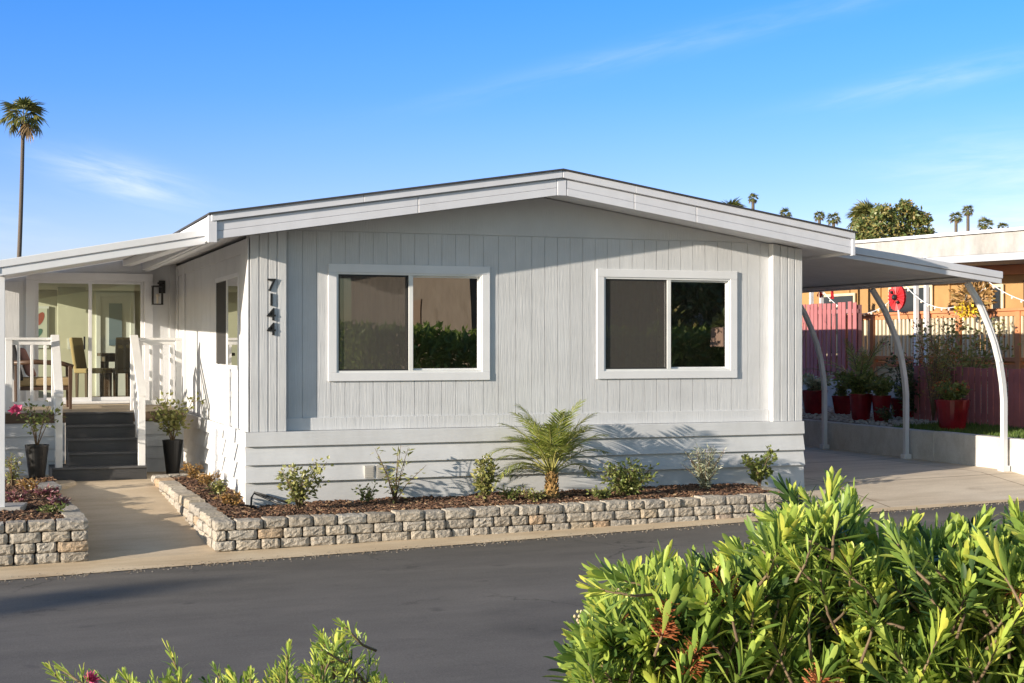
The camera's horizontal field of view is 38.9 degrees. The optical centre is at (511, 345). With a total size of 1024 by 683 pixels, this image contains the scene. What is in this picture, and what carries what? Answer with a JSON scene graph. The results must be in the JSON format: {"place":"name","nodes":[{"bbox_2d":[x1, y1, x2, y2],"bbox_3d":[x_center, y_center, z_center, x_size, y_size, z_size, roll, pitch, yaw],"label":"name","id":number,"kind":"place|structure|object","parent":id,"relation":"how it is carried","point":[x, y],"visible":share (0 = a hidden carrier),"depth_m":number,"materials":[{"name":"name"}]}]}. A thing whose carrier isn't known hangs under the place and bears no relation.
{"place":"outdoors","nodes":[
{"label":"outdoors","id":0,"kind":"place"},
{"bbox_2d":[125,373,129,396],"bbox_3d":[-6.384,0.382,24.850,0.480,1.014,0.567,0,0,-20],"label":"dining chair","id":1,"kind":"object","parent":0,"point":[127,384],"visible":0.06,"depth_m":24.90,"materials":[{"name":"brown wood"}]},
{"bbox_2d":[3,460,270,566],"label":"walkway","id":2,"kind":"structure","parent":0,"point":[135,518],"depth_m":16.55,"materials":[{"name":"concrete"}]},
{"bbox_2d":[55,480,76,488],"bbox_3d":[-5.985,1.811,18.398,0.900,0.150,0.900,0,0,-20],"label":"pot pad","id":3,"kind":"object","parent":2,"relation":"on","point":[65,484],"visible":0.2,"depth_m":18.34,"materials":[{"name":"concrete"}]},
{"bbox_2d":[22,444,48,480],"bbox_3d":[-6.030,1.501,18.404,0.390,0.480,0.390,0,0,-20],"label":"tall planter","id":4,"kind":"object","parent":3,"relation":"on","point":[36,457],"visible":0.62,"depth_m":18.30,"materials":[{"name":"black plastic"}]},
{"bbox_2d":[7,398,66,444],"bbox_3d":[-6.006,0.988,18.326,0.505,0.635,0.789,0,0,10],"label":"camellia","id":5,"kind":"object","parent":4,"relation":"on","point":[16,408],"visible":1,"depth_m":18.38,"materials":[{"name":"green plant"}]},
{"bbox_2d":[5,335,183,480],"bbox_3d":[-5.959,0.822,20.532,2.360,1.928,3.708,0,0,-20],"label":"porch","id":6,"kind":"object","parent":2,"relation":"on","point":[113,441],"visible":0.88,"depth_m":19.47,"materials":[{"name":"wood"}]},
{"bbox_2d":[12,345,73,408],"bbox_3d":[-6.791,0.410,20.819,0.924,0.995,0.744,0,0,-20],"label":"armchair","id":7,"kind":"object","parent":6,"relation":"on","point":[38,383],"visible":0.63,"depth_m":20.53,"materials":[{"name":"brown wood"}]},
{"bbox_2d":[20,348,35,376],"bbox_3d":[-6.942,0.242,20.742,0.250,0.411,0.440,0,0,-20],"label":"throw pillow","id":8,"kind":"object","parent":7,"relation":"on","point":[24,355],"visible":0.66,"depth_m":20.54,"materials":[{"name":"fabric"}]},
{"bbox_2d":[162,439,182,473],"bbox_3d":[-4.611,1.514,19.702,0.280,0.460,0.280,0,0,-20],"label":"tall planter","id":9,"kind":"object","parent":2,"relation":"on","point":[172,449],"visible":0.99,"depth_m":19.61,"materials":[{"name":"black plastic"}]},
{"bbox_2d":[149,391,204,439],"bbox_3d":[-4.556,0.983,19.731,0.740,0.724,0.503,0,0,-20],"label":"camellia tree","id":10,"kind":"object","parent":9,"relation":"in","point":[173,417],"visible":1,"depth_m":19.68,"materials":[{"name":"green plant"}]},
{"bbox_2d":[41,617,404,682],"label":"bottlebrush shrub","id":11,"kind":"object","parent":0,"point":[283,672],"visible":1,"depth_m":2.55,"materials":[{"name":"green plant"}]},
{"bbox_2d":[0,418,1014,580],"bbox_3d":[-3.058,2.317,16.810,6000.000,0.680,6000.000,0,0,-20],"label":"ground","id":12,"kind":"structure","parent":0,"point":[356,552],"depth_m":15.28,"materials":[{"name":"beige concrete"}]},
{"bbox_2d":[0,96,47,256],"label":"fan palm","id":13,"kind":"object","parent":12,"relation":"on","point":[27,126],"visible":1,"depth_m":110.00,"materials":[{"name":"green plant"}]},
{"bbox_2d":[0,491,87,566],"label":"planter wall","id":14,"kind":"structure","parent":12,"relation":"on","point":[68,533],"depth_m":14.72,"materials":[{"name":"stone"}]},
{"bbox_2d":[0,476,64,525],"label":"bark mulch","id":15,"kind":"object","parent":14,"relation":"in","point":[34,501],"visible":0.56,"depth_m":16.07,"materials":[{"name":"brown wood"}]},
{"bbox_2d":[0,502,27,512],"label":"stone slab","id":16,"kind":"structure","parent":15,"relation":"on","point":[14,506],"depth_m":15.81,"materials":[{"name":"white stone"}]},
{"bbox_2d":[5,453,24,485],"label":"bedding plant","id":17,"kind":"object","parent":15,"relation":"on","point":[12,476],"visible":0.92,"depth_m":17.56,"materials":[{"name":"green plant"}]},
{"bbox_2d":[5,486,33,502],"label":"bedding plant","id":18,"kind":"object","parent":15,"relation":"on","point":[18,497],"visible":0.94,"depth_m":16.36,"materials":[{"name":"purple plant"}]},
{"bbox_2d":[15,477,46,493],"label":"bedding plant","id":19,"kind":"object","parent":15,"relation":"on","point":[31,487],"visible":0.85,"depth_m":17.01,"materials":[{"name":"orange plant"}]},
{"bbox_2d":[27,481,61,490],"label":"stone slab","id":20,"kind":"structure","parent":15,"relation":"on","point":[51,483],"depth_m":17.38,"materials":[{"name":"grey stone"}]},
{"bbox_2d":[33,483,58,496],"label":"bedding plant","id":21,"kind":"object","parent":15,"relation":"on","point":[48,491],"visible":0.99,"depth_m":16.88,"materials":[{"name":"purple plant"}]},
{"bbox_2d":[35,501,68,513],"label":"bedding plant","id":22,"kind":"object","parent":15,"relation":"on","point":[51,508],"visible":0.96,"depth_m":15.50,"materials":[{"name":"green plant"}]},
{"bbox_2d":[47,493,75,504],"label":"bedding plant","id":23,"kind":"object","parent":15,"relation":"on","point":[57,500],"visible":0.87,"depth_m":16.18,"materials":[{"name":"purple plant"}]},
{"bbox_2d":[5,168,857,514],"bbox_3d":[-3.442,0.056,25.165,10.540,4.361,17.350,0,0,-20],"label":"mobile home","id":24,"kind":"object","parent":12,"relation":"on","point":[441,330],"visible":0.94,"depth_m":18.13,"materials":[{"name":"paint"}]},
{"bbox_2d":[38,306,48,347],"bbox_3d":[-8.151,-0.314,24.932,0.360,0.720,0.039,0,0,-20],"label":"framed picture","id":25,"kind":"object","parent":24,"relation":"attached to","point":[43,321],"visible":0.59,"depth_m":24.95,"materials":[{"name":"white paper"}]},
{"bbox_2d":[26,272,152,403],"bbox_3d":[-6.507,-0.106,22.372,1.880,2.015,0.120,0,0,-20],"label":"sliding door","id":26,"kind":"structure","parent":24,"relation":"in","point":[145,281],"depth_m":22.36,"materials":[{"name":"white paint"}]},
{"bbox_2d":[69,337,111,396],"bbox_3d":[-6.762,0.382,23.300,0.567,1.014,0.480,0,0,5],"label":"dining chair","id":27,"kind":"object","parent":24,"relation":"on","point":[78,355],"visible":0.86,"depth_m":23.15,"materials":[{"name":"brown wood"}]},
{"bbox_2d":[0,229,205,531],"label":"patio cover","id":28,"kind":"object","parent":24,"relation":"attached to","point":[134,252],"visible":0.97,"depth_m":15.91,"materials":[{"name":"white metal"}]},
{"bbox_2d":[97,353,114,396],"bbox_3d":[-6.195,0.509,24.074,1.280,0.760,0.900,0,0,-20],"label":"dining table","id":29,"kind":"object","parent":24,"relation":"on","point":[107,358],"visible":0.38,"depth_m":23.52,"materials":[{"name":"brown wood"}]},
{"bbox_2d":[96,292,134,395],"bbox_3d":[-6.940,-0.019,25.377,0.660,1.810,0.039,0,0,-20],"label":"inner door","id":30,"kind":"structure","parent":24,"relation":"in","point":[115,311],"depth_m":25.35,"materials":[{"name":"white paint"}]},
{"bbox_2d":[112,337,139,396],"bbox_3d":[-6.147,0.382,23.247,0.480,1.014,0.567,0,0,-20],"label":"dining chair","id":31,"kind":"object","parent":24,"relation":"on","point":[122,355],"visible":0.53,"depth_m":22.99,"materials":[{"name":"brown wood"}]},
{"bbox_2d":[151,280,164,304],"bbox_3d":[-5.497,-0.822,22.573,0.225,0.385,0.270,0,0,-20],"label":"wall lantern","id":32,"kind":"object","parent":24,"relation":"attached to","point":[161,285],"depth_m":22.52,"materials":[{"name":"black metal"}]},
{"bbox_2d":[215,272,238,369],"bbox_3d":[-3.560,-0.289,18.224,0.068,1.170,1.820,0,0,-20],"label":"window","id":33,"kind":"structure","parent":24,"relation":"in","point":[226,287],"depth_m":18.19,"materials":[{"name":"white paint"}]},
{"bbox_2d":[328,264,489,380],"bbox_3d":[-1.234,-0.269,17.500,2.020,1.390,0.104,0,0,-20],"label":"window","id":34,"kind":"structure","parent":24,"relation":"in","point":[482,274],"depth_m":17.47,"materials":[{"name":"white paint"}]},
{"bbox_2d":[597,269,736,378],"bbox_3d":[1.995,-0.269,18.686,2.000,1.390,0.104,0,0,-20],"label":"window","id":35,"kind":"structure","parent":24,"relation":"in","point":[729,278],"depth_m":18.66,"materials":[{"name":"white paint"}]},
{"bbox_2d":[151,473,798,556],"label":"planter wall","id":36,"kind":"structure","parent":12,"relation":"on","point":[216,530],"depth_m":16.32,"materials":[{"name":"stone"}]},
{"bbox_2d":[171,475,262,520],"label":"bark mulch","id":37,"kind":"object","parent":36,"relation":"in","point":[195,487],"visible":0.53,"depth_m":16.88,"materials":[{"name":"brown wood"}]},
{"bbox_2d":[179,461,203,478],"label":"bedding plant","id":38,"kind":"object","parent":37,"relation":"on","point":[193,472],"visible":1,"depth_m":18.50,"materials":[{"name":"orange plant"}]},
{"bbox_2d":[196,470,220,485],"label":"bedding plant","id":39,"kind":"object","parent":37,"relation":"on","point":[205,481],"visible":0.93,"depth_m":17.96,"materials":[{"name":"orange plant"}]},
{"bbox_2d":[206,479,229,494],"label":"bedding plant","id":40,"kind":"object","parent":37,"relation":"on","point":[218,487],"visible":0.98,"depth_m":17.17,"materials":[{"name":"green plant"}]},
{"bbox_2d":[213,488,243,505],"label":"bedding plant","id":41,"kind":"object","parent":37,"relation":"on","point":[227,498],"visible":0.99,"depth_m":16.36,"materials":[{"name":"orange plant"}]},
{"bbox_2d":[216,483,779,519],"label":"bark mulch","id":42,"kind":"object","parent":36,"relation":"in","point":[335,506],"visible":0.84,"depth_m":17.06,"materials":[{"name":"brown wood"}]},
{"bbox_2d":[250,491,289,505],"bbox_3d":[-2.766,1.759,16.567,0.458,0.169,0.202,0,0,3],"label":"garden hose","id":43,"kind":"object","parent":42,"relation":"on","point":[264,496],"visible":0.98,"depth_m":16.61,"materials":[{"name":"rubber"}]},
{"bbox_2d":[274,455,333,508],"bbox_3d":[-2.358,1.538,16.276,0.695,0.619,0.517,0,0,-20],"label":"rose bush","id":44,"kind":"object","parent":42,"relation":"on","point":[298,491],"visible":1,"depth_m":16.24,"materials":[{"name":"green plant"}]},
{"bbox_2d":[352,479,381,504],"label":"shrub","id":45,"kind":"object","parent":42,"relation":"on","point":[367,496],"visible":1,"depth_m":16.78,"materials":[{"name":"green plant"}]},
{"bbox_2d":[370,446,423,503],"bbox_3d":[-1.340,1.500,16.916,0.652,0.698,0.432,0,0,-20],"label":"shrub","id":46,"kind":"object","parent":42,"relation":"on","point":[395,487],"visible":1,"depth_m":16.90,"materials":[{"name":"green plant"}]},
{"bbox_2d":[470,453,500,502],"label":"white rose","id":47,"kind":"object","parent":42,"relation":"on","point":[485,480],"visible":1,"depth_m":16.93,"materials":[{"name":"green plant"}]},
{"bbox_2d":[496,485,524,501],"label":"ground cover","id":48,"kind":"object","parent":42,"relation":"on","point":[508,494],"visible":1,"depth_m":17.08,"materials":[{"name":"green plant"}]},
{"bbox_2d":[517,484,546,501],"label":"ground cover","id":49,"kind":"object","parent":42,"relation":"on","point":[529,493],"visible":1,"depth_m":17.10,"materials":[{"name":"green plant"}]},
{"bbox_2d":[489,399,610,499],"bbox_3d":[0.444,1.254,17.389,1.395,1.224,1.435,0,0,24],"label":"pygmy date palm","id":50,"kind":"object","parent":42,"relation":"on","point":[545,446],"visible":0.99,"depth_m":17.27,"materials":[{"name":"green plant"}]},
{"bbox_2d":[586,485,618,499],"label":"ground cover","id":51,"kind":"object","parent":42,"relation":"on","point":[601,494],"visible":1,"depth_m":17.30,"materials":[{"name":"green plant"}]},
{"bbox_2d":[598,457,658,496],"bbox_3d":[1.427,1.600,17.470,0.705,0.514,0.789,0,0,24],"label":"gardenia","id":52,"kind":"object","parent":42,"relation":"on","point":[628,482],"visible":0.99,"depth_m":17.45,"materials":[{"name":"green plant"}]},
{"bbox_2d":[680,444,726,489],"bbox_3d":[2.398,1.521,18.170,0.580,0.616,0.485,0,0,-20],"label":"lavender","id":53,"kind":"object","parent":42,"relation":"on","point":[704,468],"visible":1,"depth_m":18.15,"materials":[{"name":"green plant"}]},
{"bbox_2d":[740,445,778,485],"bbox_3d":[3.190,1.541,18.563,0.553,0.552,0.423,0,0,-20],"label":"young shrub","id":54,"kind":"object","parent":36,"relation":"on","point":[758,470],"visible":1,"depth_m":18.52,"materials":[{"name":"green plant"}]},
{"bbox_2d":[721,196,747,206],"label":"fan palm","id":55,"kind":"object","parent":12,"relation":"on","point":[736,203],"visible":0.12,"depth_m":119.59,"materials":[{"name":"green plant"}]},
{"bbox_2d":[747,193,758,208],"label":"fan palm","id":56,"kind":"object","parent":12,"relation":"on","point":[753,201],"visible":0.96,"depth_m":119.89,"materials":[{"name":"green plant"}]},
{"bbox_2d":[779,207,792,216],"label":"fan palm","id":57,"kind":"object","parent":12,"relation":"on","point":[785,210],"visible":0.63,"depth_m":119.93,"materials":[{"name":"green plant"}]},
{"bbox_2d":[813,211,825,223],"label":"fan palm","id":58,"kind":"object","parent":12,"relation":"on","point":[819,218],"visible":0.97,"depth_m":119.83,"materials":[{"name":"green plant"}]},
{"bbox_2d":[826,211,840,226],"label":"fan palm","id":59,"kind":"object","parent":12,"relation":"on","point":[833,221],"visible":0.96,"depth_m":119.84,"materials":[{"name":"green plant"}]},
{"bbox_2d":[844,197,886,228],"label":"fan palm","id":60,"kind":"object","parent":12,"relation":"on","point":[860,208],"visible":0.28,"depth_m":120.12,"materials":[{"name":"green plant"}]},
{"bbox_2d":[849,198,937,240],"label":"broadleaf tree","id":61,"kind":"object","parent":12,"relation":"on","point":[876,226],"visible":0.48,"depth_m":80.38,"materials":[{"name":"green plant"}]},
{"bbox_2d":[802,419,1023,474],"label":"retaining wall","id":62,"kind":"structure","parent":12,"relation":"on","point":[963,448],"depth_m":22.64,"materials":[{"name":"paint"}]},
{"bbox_2d":[949,211,962,231],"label":"fan palm","id":63,"kind":"object","parent":12,"relation":"on","point":[956,219],"visible":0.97,"depth_m":119.89,"materials":[{"name":"green plant"}]},
{"bbox_2d":[961,204,973,230],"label":"fan palm","id":64,"kind":"object","parent":12,"relation":"on","point":[967,213],"visible":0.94,"depth_m":119.90,"materials":[{"name":"green plant"}]},
{"bbox_2d":[977,216,993,229],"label":"fan palm","id":65,"kind":"object","parent":12,"relation":"on","point":[986,225],"visible":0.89,"depth_m":119.86,"materials":[{"name":"green plant"}]},
{"bbox_2d":[997,222,1008,228],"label":"fan palm","id":66,"kind":"object","parent":12,"relation":"on","point":[1002,224],"visible":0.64,"depth_m":119.92,"materials":[{"name":"green plant"}]},
{"bbox_2d":[0,501,1023,682],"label":"road","id":67,"kind":"structure","parent":0,"point":[498,612],"depth_m":11.82,"materials":[{"name":"grey asphalt"}]},
{"bbox_2d":[0,498,1023,579],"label":"gutter","id":68,"kind":"object","parent":67,"relation":"on","point":[43,570],"visible":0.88,"depth_m":15.38,"materials":[{"name":"concrete"}]},
{"bbox_2d":[0,0,1023,259],"label":"sky","id":69,"kind":"structure","parent":0,"point":[162,116],"materials":[{"name":"blue"}]},
{"bbox_2d":[543,466,1023,682],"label":"bottlebrush shrub","id":70,"kind":"object","parent":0,"point":[915,600],"visible":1,"depth_m":2.35,"materials":[{"name":"green plant"}]},
{"bbox_2d":[802,404,987,427],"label":"raised yard","id":71,"kind":"structure","parent":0,"point":[855,421],"depth_m":25.34,"materials":[{"name":"grey gravel"}]},
{"bbox_2d":[802,390,827,413],"bbox_3d":[5.704,1.068,27.326,0.500,0.440,0.500,0,0,-20],"label":"glazed pot","id":72,"kind":"object","parent":71,"relation":"on","point":[812,401],"visible":0.72,"depth_m":27.14,"materials":[{"name":"red ceramic"}]},
{"bbox_2d":[802,373,833,390],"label":"agave","id":73,"kind":"object","parent":72,"relation":"on","point":[812,382],"visible":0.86,"depth_m":27.23,"materials":[{"name":"green plant"}]},
{"bbox_2d":[802,301,861,378],"bbox_3d":[6.033,0.025,31.675,0.142,1.822,5.438,0,0,-20],"label":"picket fence","id":74,"kind":"object","parent":71,"relation":"on","point":[816,313],"visible":0.2,"depth_m":29.98,"materials":[{"name":"paint"}]},
{"bbox_2d":[832,395,850,413],"bbox_3d":[6.170,1.112,27.071,0.400,0.340,0.400,0,0,-20],"label":"glazed pot","id":75,"kind":"object","parent":71,"relation":"on","point":[841,404],"visible":0.81,"depth_m":26.93,"materials":[{"name":"red ceramic"}]},
{"bbox_2d":[827,380,849,395],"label":"potted herb","id":76,"kind":"object","parent":75,"relation":"on","point":[841,390],"visible":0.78,"depth_m":27.06,"materials":[{"name":"green plant"}]},
{"bbox_2d":[802,337,914,377],"bbox_3d":[6.073,0.284,25.817,2.045,0.923,1.539,0,0,7],"label":"sago palm","id":77,"kind":"object","parent":71,"relation":"on","point":[864,365],"visible":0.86,"depth_m":25.55,"materials":[{"name":"green plant"}]},
{"bbox_2d":[849,393,872,419],"bbox_3d":[6.124,1.079,25.456,0.420,0.460,0.420,0,0,-20],"label":"glazed pot","id":78,"kind":"object","parent":71,"relation":"on","point":[860,405],"visible":0.92,"depth_m":25.30,"materials":[{"name":"red ceramic"}]},
{"bbox_2d":[832,367,883,393],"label":"jade plant","id":79,"kind":"object","parent":78,"relation":"on","point":[856,383],"visible":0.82,"depth_m":25.38,"materials":[{"name":"green plant"}]},
{"bbox_2d":[802,378,925,410],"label":"wall","id":80,"kind":"structure","parent":71,"relation":"on","point":[831,392],"depth_m":29.38,"materials":[{"name":"paint"}]},
{"bbox_2d":[871,395,890,420],"bbox_3d":[6.403,1.089,25.132,0.340,0.440,0.340,0,0,-20],"label":"glazed pot","id":81,"kind":"object","parent":71,"relation":"on","point":[878,401],"visible":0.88,"depth_m":25.01,"materials":[{"name":"red ceramic"}]},
{"bbox_2d":[863,374,901,395],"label":"jade plant","id":82,"kind":"object","parent":81,"relation":"on","point":[881,387],"visible":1,"depth_m":25.05,"materials":[{"name":"green plant"}]},
{"bbox_2d":[874,405,896,421],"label":"shrub","id":83,"kind":"object","parent":71,"relation":"on","point":[886,415],"visible":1,"depth_m":24.47,"materials":[{"name":"green plant"}]},
{"bbox_2d":[890,397,913,416],"bbox_3d":[7.011,1.113,25.942,0.520,0.340,0.520,0,0,-20],"label":"glazed pot","id":84,"kind":"object","parent":71,"relation":"on","point":[897,406],"visible":0.31,"depth_m":25.79,"materials":[{"name":"red ceramic"}]},
{"bbox_2d":[880,341,930,396],"bbox_3d":[7.170,0.558,26.548,0.861,1.279,0.744,0,0,-20],"label":"flowering shrub","id":85,"kind":"object","parent":71,"relation":"on","point":[893,358],"visible":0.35,"depth_m":26.54,"materials":[{"name":"green plant"}]},
{"bbox_2d":[802,227,1023,398],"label":"neighbor house","id":86,"kind":"structure","parent":71,"relation":"on","point":[1002,249],"depth_m":27.71,"materials":[{"name":"orange paint"}]},
{"bbox_2d":[824,293,855,355],"bbox_3d":[7.425,-0.464,33.019,0.058,1.420,1.320,0,0,-20],"label":"window","id":87,"kind":"structure","parent":86,"relation":"in","point":[844,297],"depth_m":32.99,"materials":[{"name":"beige paint"}]},
{"bbox_2d":[823,287,903,315],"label":"string lights","id":88,"kind":"object","parent":86,"relation":"attached to","point":[830,300],"visible":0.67,"depth_m":29.35,"materials":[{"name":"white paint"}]},
{"bbox_2d":[888,287,905,322],"bbox_3d":[7.468,-0.817,28.240,0.157,0.769,0.535,0,0,-20],"label":"paper lantern","id":89,"kind":"object","parent":88,"relation":"hanging from","point":[897,297],"visible":0.93,"depth_m":28.19,"materials":[{"name":"red paper"}]},
{"bbox_2d":[888,285,932,360],"bbox_3d":[8.356,-0.454,30.484,0.058,1.600,1.520,0,0,-20],"label":"window","id":90,"kind":"structure","parent":86,"relation":"in","point":[909,304],"depth_m":30.37,"materials":[{"name":"beige paint"}]},
{"bbox_2d":[906,283,988,310],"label":"string lights","id":91,"kind":"object","parent":86,"relation":"attached to","point":[921,301],"visible":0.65,"depth_m":27.35,"materials":[{"name":"white paint"}]},
{"bbox_2d":[947,282,997,320],"bbox_3d":[8.217,-0.873,25.828,0.864,0.885,0.965,0,0,-20],"label":"hanging basket","id":92,"kind":"object","parent":86,"relation":"hanging from","point":[970,306],"visible":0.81,"depth_m":25.75,"materials":[{"name":"yellow plant"}]},
{"bbox_2d":[992,284,1003,362],"bbox_3d":[9.322,-0.414,27.856,0.058,1.520,0.320,0,0,-20],"label":"window","id":93,"kind":"structure","parent":86,"relation":"in","point":[999,296],"depth_m":27.78,"materials":[{"name":"beige paint"}]},
{"bbox_2d":[888,360,937,416],"bbox_3d":[7.043,0.796,25.419,1.019,1.105,0.858,0,0,-44],"label":"shade shrub","id":94,"kind":"object","parent":71,"relation":"on","point":[910,376],"visible":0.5,"depth_m":25.32,"materials":[{"name":"green plant"}]},
{"bbox_2d":[846,308,1023,413],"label":"picket fence","id":95,"kind":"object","parent":71,"relation":"on","point":[873,328],"depth_m":27.50,"materials":[{"name":"paint"}]},
{"bbox_2d":[921,332,964,398],"bbox_3d":[7.204,0.536,24.328,0.874,1.522,0.576,0,0,-35],"label":"tall perennial","id":96,"kind":"object","parent":71,"relation":"on","point":[944,373],"visible":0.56,"depth_m":24.26,"materials":[{"name":"green plant"}]},
{"bbox_2d":[890,421,1023,438],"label":"lawn grass","id":97,"kind":"structure","parent":71,"relation":"on","point":[990,430],"depth_m":22.53,"materials":[{"name":"green plant"}]},
{"bbox_2d":[907,316,966,420],"bbox_3d":[6.944,0.379,24.016,0.996,1.736,0.929,0,0,-20],"label":"dry flower spray","id":98,"kind":"object","parent":97,"relation":"on","point":[933,396],"visible":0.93,"depth_m":23.98,"materials":[{"name":"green plant"}]},
{"bbox_2d":[934,399,970,430],"bbox_3d":[6.931,1.095,22.823,0.550,0.480,0.550,0,0,-20],"label":"glazed pot","id":99,"kind":"object","parent":97,"relation":"on","point":[952,413],"visible":0.81,"depth_m":22.62,"materials":[{"name":"red ceramic"}]},
{"bbox_2d":[932,379,973,399],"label":"succulent","id":100,"kind":"object","parent":99,"relation":"on","point":[951,391],"visible":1,"depth_m":22.77,"materials":[{"name":"green plant"}]},
{"bbox_2d":[909,310,1020,398],"bbox_3d":[7.788,0.296,25.340,1.805,1.804,1.189,0,0,-20],"label":"vine","id":101,"kind":"object","parent":71,"relation":"on","point":[976,344],"visible":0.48,"depth_m":25.22,"materials":[{"name":"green plant"}]},
{"bbox_2d":[914,366,1023,428],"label":"picket fence","id":102,"kind":"object","parent":71,"relation":"on","point":[976,379],"visible":0.47,"depth_m":23.56,"materials":[{"name":"paint"}]},
{"bbox_2d":[799,445,1023,511],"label":"driveway","id":103,"kind":"structure","parent":0,"point":[884,481],"depth_m":19.94,"materials":[{"name":"concrete"}]},
{"bbox_2d":[802,247,1009,471],"bbox_3d":[4.001,0.224,24.631,3.085,3.164,10.185,0,0,-20],"label":"carport","id":104,"kind":"object","parent":103,"relation":"on","point":[865,268],"visible":0.61,"depth_m":21.03,"materials":[{"name":"metal"}]},
{"bbox_2d":[989,282,1023,302],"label":"string lights","id":105,"kind":"object","parent":104,"relation":"attached to","point":[1003,292],"visible":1,"depth_m":25.31,"materials":[{"name":"white paint"}]}
]}

